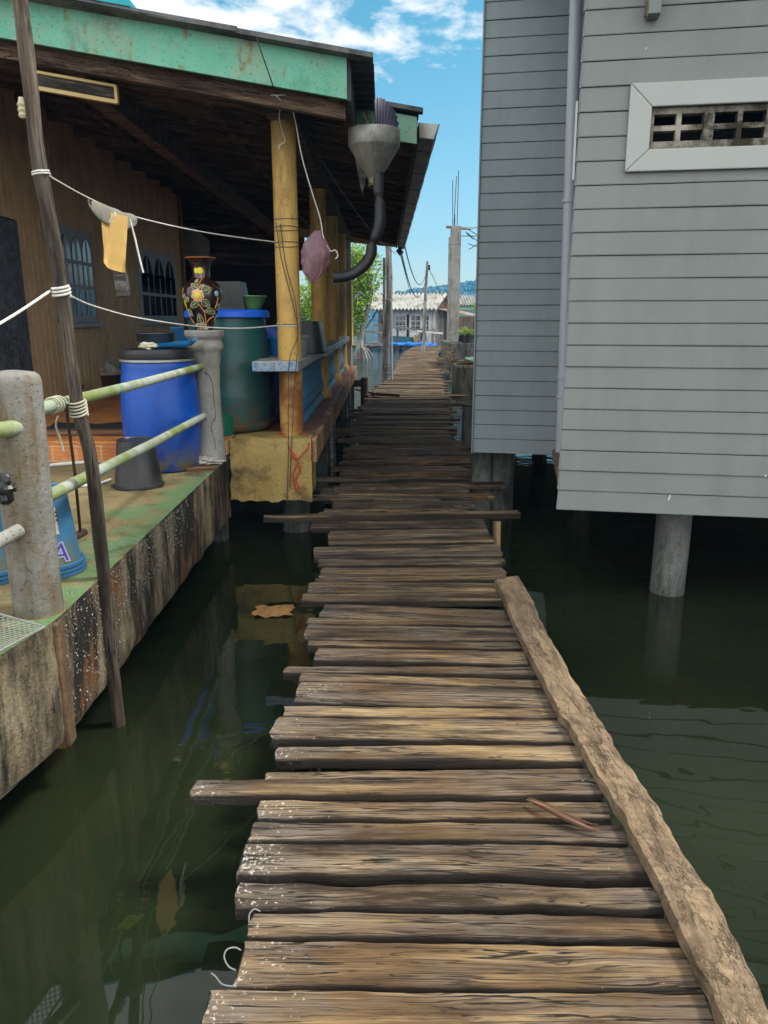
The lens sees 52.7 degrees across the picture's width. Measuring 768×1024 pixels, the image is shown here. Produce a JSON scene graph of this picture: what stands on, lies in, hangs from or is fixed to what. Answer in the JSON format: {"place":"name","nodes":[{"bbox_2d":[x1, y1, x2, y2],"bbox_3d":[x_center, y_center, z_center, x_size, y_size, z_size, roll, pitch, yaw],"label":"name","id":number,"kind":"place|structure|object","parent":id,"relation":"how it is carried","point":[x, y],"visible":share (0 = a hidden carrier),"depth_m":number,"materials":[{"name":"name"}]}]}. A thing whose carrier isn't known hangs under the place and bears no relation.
{"place":"outdoors","nodes":[
{"label":"outdoors","id":0,"kind":"place"},
{"bbox_2d":[130,0,483,305],"label":"sky","id":1,"kind":"structure","parent":0,"point":[427,54],"materials":[{"name":"blue"}]},
{"bbox_2d":[0,321,767,1023],"bbox_3d":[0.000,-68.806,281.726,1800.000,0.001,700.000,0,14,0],"label":"water","id":2,"kind":"structure","parent":0,"point":[120,855],"depth_m":3.60,"materials":[{"name":"green liquid"}]},
{"bbox_2d":[12,0,124,727],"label":"wooden pole","id":3,"kind":"object","parent":2,"relation":"in","point":[27,59],"visible":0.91,"depth_m":3.25,"materials":[{"name":"brown wood"}]},
{"bbox_2d":[44,395,88,451],"bbox_3d":[-1.379,-0.370,3.323,0.176,0.263,0.193,3,15,14],"label":"rope lashing","id":4,"kind":"object","parent":3,"relation":"attached to","point":[61,409],"visible":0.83,"depth_m":3.32,"materials":[{"name":"white fabric"}]},
{"bbox_2d":[0,285,301,328],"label":"tie line","id":5,"kind":"object","parent":3,"relation":"attached to","point":[54,294],"visible":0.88,"depth_m":3.21,"materials":[{"name":"white fabric"}]},
{"bbox_2d":[31,169,274,242],"bbox_3d":[-1.365,-1.796,4.723,0.513,0.097,3.422,2,14,7],"label":"clothesline","id":6,"kind":"object","parent":3,"relation":"attached to","point":[40,171],"visible":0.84,"depth_m":4.66,"materials":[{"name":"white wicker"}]},
{"bbox_2d":[88,199,143,272],"bbox_3d":[-1.576,-1.628,4.631,0.098,0.370,0.656,1,14,5],"label":"yellow cloth","id":7,"kind":"object","parent":6,"relation":"hanging from","point":[116,224],"visible":0.99,"depth_m":4.61,"materials":[{"name":"yellow fabric"}]},
{"bbox_2d":[252,604,294,617],"bbox_3d":[-0.732,0.647,5.156,0.279,0.032,0.230,0,14,0],"label":"floating leaf","id":8,"kind":"object","parent":2,"relation":"on","point":[264,611],"visible":1,"depth_m":5.12,"materials":[{"name":"brown plant"}]},
{"bbox_2d":[300,243,382,358],"bbox_3d":[-2.256,-9.849,36.514,5.090,5.646,3.239,3,14,12],"label":"mangrove tree","id":9,"kind":"object","parent":2,"relation":"in","point":[360,317],"visible":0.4,"depth_m":35.64,"materials":[{"name":"green plant"}]},
{"bbox_2d":[352,342,414,351],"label":"landing stage","id":10,"kind":"object","parent":2,"relation":"in","point":[372,345],"visible":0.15,"depth_m":44.15,"materials":[{"name":"silver"}]},
{"bbox_2d":[356,324,442,350],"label":"jetty fence","id":11,"kind":"object","parent":10,"relation":"on","point":[433,331],"visible":0.64,"depth_m":43.37,"materials":[{"name":"grey wood"}]},
{"bbox_2d":[393,336,412,341],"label":"green crate","id":12,"kind":"object","parent":10,"relation":"on","point":[405,339],"visible":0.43,"depth_m":45.05,"materials":[{"name":"green plastic"}]},
{"bbox_2d":[381,342,437,345],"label":"blue net","id":13,"kind":"object","parent":10,"relation":"on","point":[411,344],"visible":0.78,"depth_m":43.37,"materials":[{"name":"blue fabric"}]},
{"bbox_2d":[414,335,418,342],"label":"ochre box","id":14,"kind":"object","parent":10,"relation":"on","point":[416,338],"visible":0.57,"depth_m":44.73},
{"bbox_2d":[363,292,474,343],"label":"fishing hut","id":15,"kind":"object","parent":10,"relation":"on","point":[407,309],"visible":0.58,"depth_m":45.23,"materials":[{"name":"white wood"}]},
{"bbox_2d":[395,315,406,330],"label":"window","id":16,"kind":"structure","parent":15,"relation":"in","point":[400,320],"depth_m":45.26,"materials":[{"name":"white glass"}]},
{"bbox_2d":[410,315,421,330],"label":"window","id":17,"kind":"structure","parent":15,"relation":"in","point":[415,320],"depth_m":44.95,"materials":[{"name":"white glass"}]},
{"bbox_2d":[426,315,429,328],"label":"window","id":18,"kind":"structure","parent":15,"relation":"in","point":[427,316],"depth_m":44.72,"materials":[{"name":"white glass"}]},
{"bbox_2d":[421,261,429,354],"bbox_3d":[1.710,-7.965,32.026,0.359,4.538,0.143,0,14,0],"label":"slender pole","id":19,"kind":"object","parent":2,"relation":"in","point":[424,316],"visible":0.93,"depth_m":31.90,"materials":[{"name":"grey wood"}]},
{"bbox_2d":[401,254,425,297],"bbox_3d":[1.026,-7.236,24.423,0.028,0.941,15.167,1,14,5],"label":"power cable","id":20,"kind":"object","parent":19,"relation":"attached to","point":[408,279],"visible":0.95,"depth_m":20.39,"materials":[{"name":"rubber"}]},
{"bbox_2d":[405,247,425,284],"bbox_3d":[1.075,-7.505,24.355,0.028,0.711,15.156,1,14,5],"label":"power cable","id":21,"kind":"object","parent":19,"relation":"attached to","point":[411,269],"visible":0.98,"depth_m":19.89,"materials":[{"name":"plastic"}]},
{"bbox_2d":[441,340,473,398],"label":"concrete platform","id":22,"kind":"structure","parent":2,"relation":"in","point":[462,379],"depth_m":18.75,"materials":[{"name":"grey concrete"}]},
{"bbox_2d":[446,171,476,341],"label":"concrete column","id":23,"kind":"structure","parent":22,"relation":"on","point":[454,263],"depth_m":23.81,"materials":[{"name":"grey concrete"}]},
{"bbox_2d":[450,326,474,342],"bbox_3d":[2.648,-5.526,24.285,1.184,0.582,1.270,0,14,0],"label":"potted fern","id":24,"kind":"object","parent":22,"relation":"on","point":[467,336],"visible":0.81,"depth_m":24.16,"materials":[{"name":"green plant"}]},
{"bbox_2d":[457,357,473,364],"bbox_3d":[2.181,-3.643,18.751,0.916,0.172,1.023,0,14,0],"label":"driftwood heap","id":25,"kind":"object","parent":22,"relation":"on","point":[460,362],"visible":0.49,"depth_m":18.48,"materials":[{"name":"brown wood"}]},
{"bbox_2d":[462,357,473,364],"bbox_3d":[2.167,-3.609,18.632,0.607,0.240,0.406,0,14,0],"label":"green netting","id":26,"kind":"object","parent":22,"relation":"on","point":[469,358],"visible":0.3,"depth_m":18.56,"materials":[{"name":"green fabric"}]},
{"bbox_2d":[373,285,475,320],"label":"hill","id":27,"kind":"structure","parent":0,"point":[471,292],"depth_m":423.67,"materials":[{"name":"blue plant"}]},
{"bbox_2d":[301,280,475,320],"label":"hillside forest","id":28,"kind":"object","parent":27,"relation":"on","point":[464,287],"visible":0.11,"depth_m":426.71,"materials":[{"name":"blue plant"}]},
{"bbox_2d":[459,294,474,329],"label":"roofed shed","id":29,"kind":"structure","parent":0,"point":[467,300],"depth_m":58.65,"materials":[{"name":"white metal"}]},
{"bbox_2d":[459,316,476,334],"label":"plank fence","id":30,"kind":"object","parent":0,"point":[468,321],"visible":0.2,"depth_m":55.36,"materials":[{"name":"wood"}]},
{"bbox_3d":[-0.993,-1.115,7.417,0.260,0.530,0.270,0,14,0],"label":"wooden stool","id":31,"kind":"object","parent":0,"visible":0},
{"bbox_2d":[267,337,277,355],"bbox_3d":[-0.983,-1.502,7.304,0.244,0.275,0.243,0,14,0],"label":"blue bucket","id":32,"kind":"object","parent":31,"relation":"on","point":[273,345],"visible":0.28,"depth_m":7.20,"materials":[{"name":"blue plastic"}]},
{"label":"seabed","id":33,"kind":"structure","parent":0,"visible":0},
{"bbox_2d":[0,457,230,798],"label":"concrete landing","id":34,"kind":"object","parent":33,"relation":"on","point":[53,678],"visible":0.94,"depth_m":3.79,"materials":[{"name":"grey concrete"}]},
{"bbox_2d":[0,511,8,584],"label":"blue pail","id":35,"kind":"object","parent":34,"relation":"on","point":[4,578],"visible":0.14,"depth_m":3.47,"materials":[{"name":"plastic"}]},
{"bbox_2d":[0,613,45,651],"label":"wire panel","id":36,"kind":"object","parent":34,"relation":"on","point":[21,638],"visible":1,"depth_m":2.88,"materials":[{"name":"white metal"}]},
{"bbox_2d":[50,461,83,466],"bbox_3d":[-2.535,-0.387,6.242,0.569,0.028,0.073,-10,17,-34],"label":"white pipe","id":37,"kind":"object","parent":34,"relation":"on","point":[65,463],"visible":0.52,"depth_m":6.23,"materials":[{"name":"white plastic"}]},
{"bbox_2d":[51,483,86,578],"bbox_3d":[-1.584,0.082,3.614,0.344,0.400,0.344,0,14,0],"label":"blue pail","id":38,"kind":"object","parent":34,"relation":"on","point":[72,560],"visible":0.16,"depth_m":3.57,"materials":[{"name":"plastic"}]},
{"bbox_2d":[81,478,111,486],"bbox_3d":[-2.091,-0.193,5.479,0.093,0.022,0.406,11,18,38],"label":"white hose","id":39,"kind":"object","parent":34,"relation":"on","point":[104,481],"visible":0.33,"depth_m":5.56,"materials":[{"name":"white plastic"}]},
{"bbox_2d":[0,330,226,619],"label":"pipe railing","id":40,"kind":"object","parent":34,"relation":"on","point":[28,539],"visible":0.86,"depth_m":3.04,"materials":[{"name":"grey concrete"}]},
{"bbox_2d":[0,470,16,505],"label":"black bag","id":41,"kind":"object","parent":40,"relation":"hanging from","point":[7,487],"visible":1,"depth_m":2.60,"materials":[{"name":"plastic"}]},
{"bbox_2d":[65,408,87,539],"bbox_3d":[-1.461,-0.175,3.609,0.076,0.671,0.284,-4,15,-14],"label":"iron rod","id":42,"kind":"object","parent":40,"relation":"attached to","point":[81,532],"visible":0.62,"depth_m":3.59,"materials":[{"name":"brown metal"}]},
{"bbox_2d":[182,256,221,329],"bbox_3d":[-1.430,-1.712,6.106,0.304,0.551,0.312,0,14,0],"label":"flower vase","id":43,"kind":"object","parent":40,"relation":"on","point":[201,294],"visible":0.97,"depth_m":6.01,"materials":[{"name":"brown ceramic"}]},
{"bbox_2d":[110,436,164,491],"bbox_3d":[-1.739,-0.341,5.457,0.375,0.347,0.366,0,14,0],"label":"upturned bucket","id":44,"kind":"object","parent":34,"relation":"on","point":[141,472],"visible":0.94,"depth_m":5.35,"materials":[{"name":"black plastic"}]},
{"bbox_2d":[119,347,199,472],"bbox_3d":[-1.740,-0.803,6.053,0.590,0.928,0.590,0,14,0],"label":"blue drum","id":45,"kind":"object","parent":34,"relation":"on","point":[154,410],"visible":0.78,"depth_m":5.81,"materials":[{"name":"plastic"}]},
{"bbox_2d":[138,342,158,348],"bbox_3d":[-1.740,-1.226,5.720,0.161,0.055,0.088,0,14,0],"label":"crumpled rag","id":46,"kind":"object","parent":45,"relation":"on","point":[147,345],"visible":1,"depth_m":5.70,"materials":[{"name":"beige fabric"}]},
{"bbox_2d":[135,332,174,344],"bbox_3d":[-1.780,-1.341,6.052,0.304,0.112,0.304,0,14,0],"label":"dark bowl","id":47,"kind":"object","parent":45,"relation":"on","point":[160,337],"visible":0.59,"depth_m":5.94,"materials":[{"name":"black plastic"}]},
{"bbox_2d":[139,337,196,348],"bbox_3d":[-1.641,-1.289,5.910,0.390,0.093,0.200,0,14,0],"label":"shallow tray","id":48,"kind":"object","parent":45,"relation":"on","point":[189,342],"visible":0.79,"depth_m":5.83,"materials":[{"name":"blue plastic"}]},
{"bbox_2d":[186,465,214,471],"bbox_3d":[-1.435,-0.341,6.068,0.220,0.024,0.100,-4,15,-17],"label":"wood scrap","id":49,"kind":"object","parent":34,"relation":"on","point":[202,468],"visible":0.83,"depth_m":6.04,"materials":[{"name":"brown wood"}]},
{"bbox_2d":[198,455,225,464],"bbox_3d":[-1.478,-0.414,6.285,0.426,0.091,0.174,0,14,0],"label":"pale rag","id":50,"kind":"object","parent":34,"relation":"on","point":[205,460],"visible":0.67,"depth_m":6.25,"materials":[{"name":"fabric"}]},
{"bbox_2d":[0,0,439,532],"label":"stilt house","id":51,"kind":"structure","parent":33,"relation":"on","point":[169,119],"depth_m":8.24,"materials":[{"name":"wood"}]},
{"bbox_2d":[0,217,32,370],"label":"door","id":52,"kind":"structure","parent":51,"relation":"in","point":[15,348],"depth_m":8.09,"materials":[{"name":"grey paint"}]},
{"bbox_2d":[58,224,104,327],"bbox_3d":[-3.865,-2.957,9.833,0.110,1.204,1.263,0,14,0],"label":"window","id":53,"kind":"structure","parent":51,"relation":"in","point":[76,244],"depth_m":9.89,"materials":[{"name":"grey paint"}]},
{"bbox_2d":[46,422,122,428],"bbox_3d":[-2.578,-0.791,7.105,1.000,0.029,0.500,0,14,0],"label":"black mat","id":54,"kind":"object","parent":51,"relation":"on","point":[113,425],"visible":0.35,"depth_m":7.07,"materials":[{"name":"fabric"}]},
{"bbox_2d":[47,429,123,434],"bbox_3d":[-2.578,-0.696,6.754,1.300,0.035,0.160,0,14,0],"label":"loose board","id":55,"kind":"object","parent":51,"relation":"on","point":[94,432],"visible":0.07,"depth_m":6.68,"materials":[{"name":"brown wood"}]},
{"bbox_2d":[101,375,120,387],"bbox_3d":[-3.943,-1.843,10.968,0.560,0.210,0.557,0,14,0],"label":"brown tub","id":56,"kind":"object","parent":51,"relation":"on","point":[108,380],"visible":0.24,"depth_m":10.76,"materials":[{"name":"plastic"}]},
{"bbox_2d":[100,360,121,375],"bbox_3d":[-3.954,-1.977,10.918,0.522,0.315,0.544,0,14,0],"label":"laundry heap","id":57,"kind":"object","parent":56,"relation":"in","point":[110,367],"visible":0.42,"depth_m":10.80,"materials":[{"name":"fabric"}]},
{"bbox_2d":[113,270,129,297],"bbox_3d":[-1.648,-1.441,4.871,0.083,0.184,0.050,0,14,0],"label":"grey board","id":58,"kind":"object","parent":51,"relation":"attached to","point":[121,283],"visible":0.79,"depth_m":4.85,"materials":[{"name":"grey wood"}]},
{"bbox_2d":[136,247,181,324],"bbox_3d":[-3.865,-3.858,13.420,0.110,1.204,2.295,0,14,0],"label":"window","id":59,"kind":"structure","parent":51,"relation":"in","point":[157,284],"depth_m":13.25,"materials":[{"name":"grey paint"}]},
{"bbox_2d":[171,327,186,347],"bbox_3d":[-1.950,-1.657,7.574,0.121,0.299,0.321,2,14,9],"label":"blue board","id":60,"kind":"object","parent":51,"relation":"on","point":[179,334],"visible":0.36,"depth_m":7.47,"materials":[{"name":"blue plastic"}]},
{"bbox_2d":[184,309,272,432],"bbox_3d":[-1.387,-1.275,6.974,0.744,1.055,0.744,0,14,0],"label":"green drum","id":61,"kind":"object","parent":51,"relation":"on","point":[245,389],"visible":0.66,"depth_m":6.69,"materials":[{"name":"teal plastic"}]},
{"bbox_2d":[215,281,247,308],"bbox_3d":[-1.392,-1.900,6.815,0.390,0.233,0.344,0,14,0],"label":"upturned tub","id":62,"kind":"object","parent":61,"relation":"on","point":[234,293],"visible":0.56,"depth_m":6.67,"materials":[{"name":"black plastic"}]},
{"bbox_2d":[244,295,266,308],"bbox_3d":[-1.167,-1.849,6.851,0.276,0.116,0.274,0,14,0],"label":"green bowl","id":63,"kind":"object","parent":61,"relation":"on","point":[254,301],"visible":0.75,"depth_m":6.76,"materials":[{"name":"plastic"}]},
{"bbox_2d":[222,413,235,454],"bbox_3d":[-1.480,-0.762,6.781,0.358,0.495,0.360,12,19,40],"label":"green can","id":64,"kind":"object","parent":51,"relation":"on","point":[228,424],"visible":0.1,"depth_m":6.68,"materials":[{"name":"plastic"}]},
{"bbox_2d":[256,39,275,92],"bbox_3d":[-0.796,-3.069,5.349,0.044,0.252,0.333,3,14,12],"label":"stay cable","id":65,"kind":"object","parent":51,"relation":"attached to","point":[266,65],"visible":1,"depth_m":5.28,"materials":[{"name":"metal"}]},
{"bbox_2d":[266,326,279,417],"bbox_3d":[-1.147,-1.444,7.963,0.572,0.900,0.572,0,14,0],"label":"navy drum","id":66,"kind":"object","parent":51,"relation":"on","point":[271,331],"visible":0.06,"depth_m":7.72,"materials":[{"name":"blue plastic"}]},
{"bbox_2d":[273,218,300,503],"bbox_3d":[-0.800,-1.244,6.514,0.208,2.327,0.401,0,14,0],"label":"post wire","id":67,"kind":"object","parent":51,"relation":"attached to","point":[279,247],"visible":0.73,"depth_m":6.37,"materials":[{"name":"black metal"}]},
{"bbox_2d":[279,432,308,491],"bbox_3d":[-0.762,-0.424,6.603,0.270,0.488,0.195,0,14,0],"label":"knotted string","id":68,"kind":"object","parent":51,"relation":"attached to","point":[295,458],"visible":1,"depth_m":6.53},
{"bbox_2d":[271,94,337,259],"bbox_3d":[-0.597,-2.528,5.935,0.457,1.109,0.472,0,14,0],"label":"hanging cord","id":69,"kind":"object","parent":51,"relation":"hanging from","point":[276,95],"visible":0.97,"depth_m":6.04,"materials":[{"name":"white fabric"}]},
{"bbox_2d":[301,230,330,282],"bbox_3d":[-0.553,-2.070,6.304,0.243,0.416,0.144,0,14,0],"label":"plastic bag","id":70,"kind":"object","parent":69,"relation":"hanging from","point":[315,255],"visible":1,"depth_m":6.25,"materials":[{"name":"pink plastic"}]},
{"bbox_2d":[301,335,309,356],"bbox_3d":[-0.765,-1.496,6.996,0.200,0.194,0.200,0,14,0],"label":"flower pot","id":71,"kind":"object","parent":51,"relation":"on","point":[304,342],"visible":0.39,"depth_m":6.94,"materials":[{"name":"grey plastic"}]},
{"bbox_2d":[301,321,328,353],"bbox_3d":[-0.800,-1.772,7.855,0.457,0.310,0.751,0,14,0],"label":"black basin","id":72,"kind":"object","parent":51,"relation":"on","point":[316,340],"visible":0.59,"depth_m":7.57,"materials":[{"name":"plastic"}]},
{"bbox_2d":[316,153,395,253],"bbox_3d":[-0.151,-4.178,11.478,0.011,0.139,10.531,1,14,4],"label":"eave wire","id":73,"kind":"object","parent":51,"relation":"attached to","point":[345,196],"visible":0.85,"depth_m":7.93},
{"bbox_2d":[333,108,399,282],"bbox_3d":[-0.145,-2.516,6.194,0.541,1.322,0.408,0,14,0],"label":"rain funnel","id":74,"kind":"object","parent":51,"relation":"hanging from","point":[374,147],"visible":0.99,"depth_m":6.06,"materials":[{"name":"metal"}]},
{"bbox_2d":[400,255,410,293],"bbox_3d":[0.837,-8.252,27.777,0.026,0.304,22.122,1,14,2],"label":"guy wire","id":75,"kind":"object","parent":51,"relation":"attached to","point":[405,272],"visible":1,"depth_m":22.78,"materials":[{"name":"grey metal"}]},
{"bbox_2d":[352,377,368,404],"bbox_3d":[-0.520,-1.825,16.312,0.419,1.992,0.178,0,14,0],"label":"mooring post","id":76,"kind":"object","parent":33,"relation":"on","point":[362,383],"visible":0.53,"depth_m":16.06,"materials":[{"name":"brown wood"}]},
{"bbox_2d":[381,246,392,381],"bbox_3d":[0.078,-4.377,19.490,0.297,5.395,0.317,0,14,0],"label":"utility pole","id":77,"kind":"object","parent":33,"relation":"on","point":[387,342],"visible":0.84,"depth_m":19.30,"materials":[{"name":"silver metal"}]},
{"bbox_2d":[190,344,714,1023],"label":"boardwalk","id":78,"kind":"structure","parent":33,"relation":"on","point":[488,892],"depth_m":2.52,"materials":[{"name":"brown wood"}]},
{"bbox_2d":[355,388,399,396],"bbox_3d":[-0.425,-2.627,16.875,0.431,0.222,3.588,-5,15,-18],"label":"fallen branch","id":79,"kind":"object","parent":78,"relation":"on","point":[381,394],"visible":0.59,"depth_m":15.36,"materials":[{"name":"brown wood"}]},
{"bbox_2d":[439,345,456,376],"bbox_3d":[1.915,-4.463,23.239,0.573,0.976,2.742,1,14,4],"label":"dry brush","id":80,"kind":"object","parent":78,"relation":"on","point":[446,358],"visible":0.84,"depth_m":23.05,"materials":[{"name":"plant"}]},
{"bbox_2d":[527,798,598,831],"bbox_3d":[0.560,0.955,2.453,0.248,0.027,0.052,9,17,33],"label":"wood splinter","id":81,"kind":"object","parent":78,"relation":"on","point":[566,816],"visible":1,"depth_m":2.43,"materials":[{"name":"brown wood"}]},
{"bbox_2d":[494,576,767,1023],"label":"wooden plank","id":82,"kind":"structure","parent":78,"relation":"on","point":[722,972],"depth_m":2.28,"materials":[{"name":"brown wood"}]},
{"bbox_2d":[461,0,767,596],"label":"grey house","id":83,"kind":"structure","parent":33,"relation":"on","point":[621,336],"depth_m":4.84,"materials":[{"name":"grey wood"}]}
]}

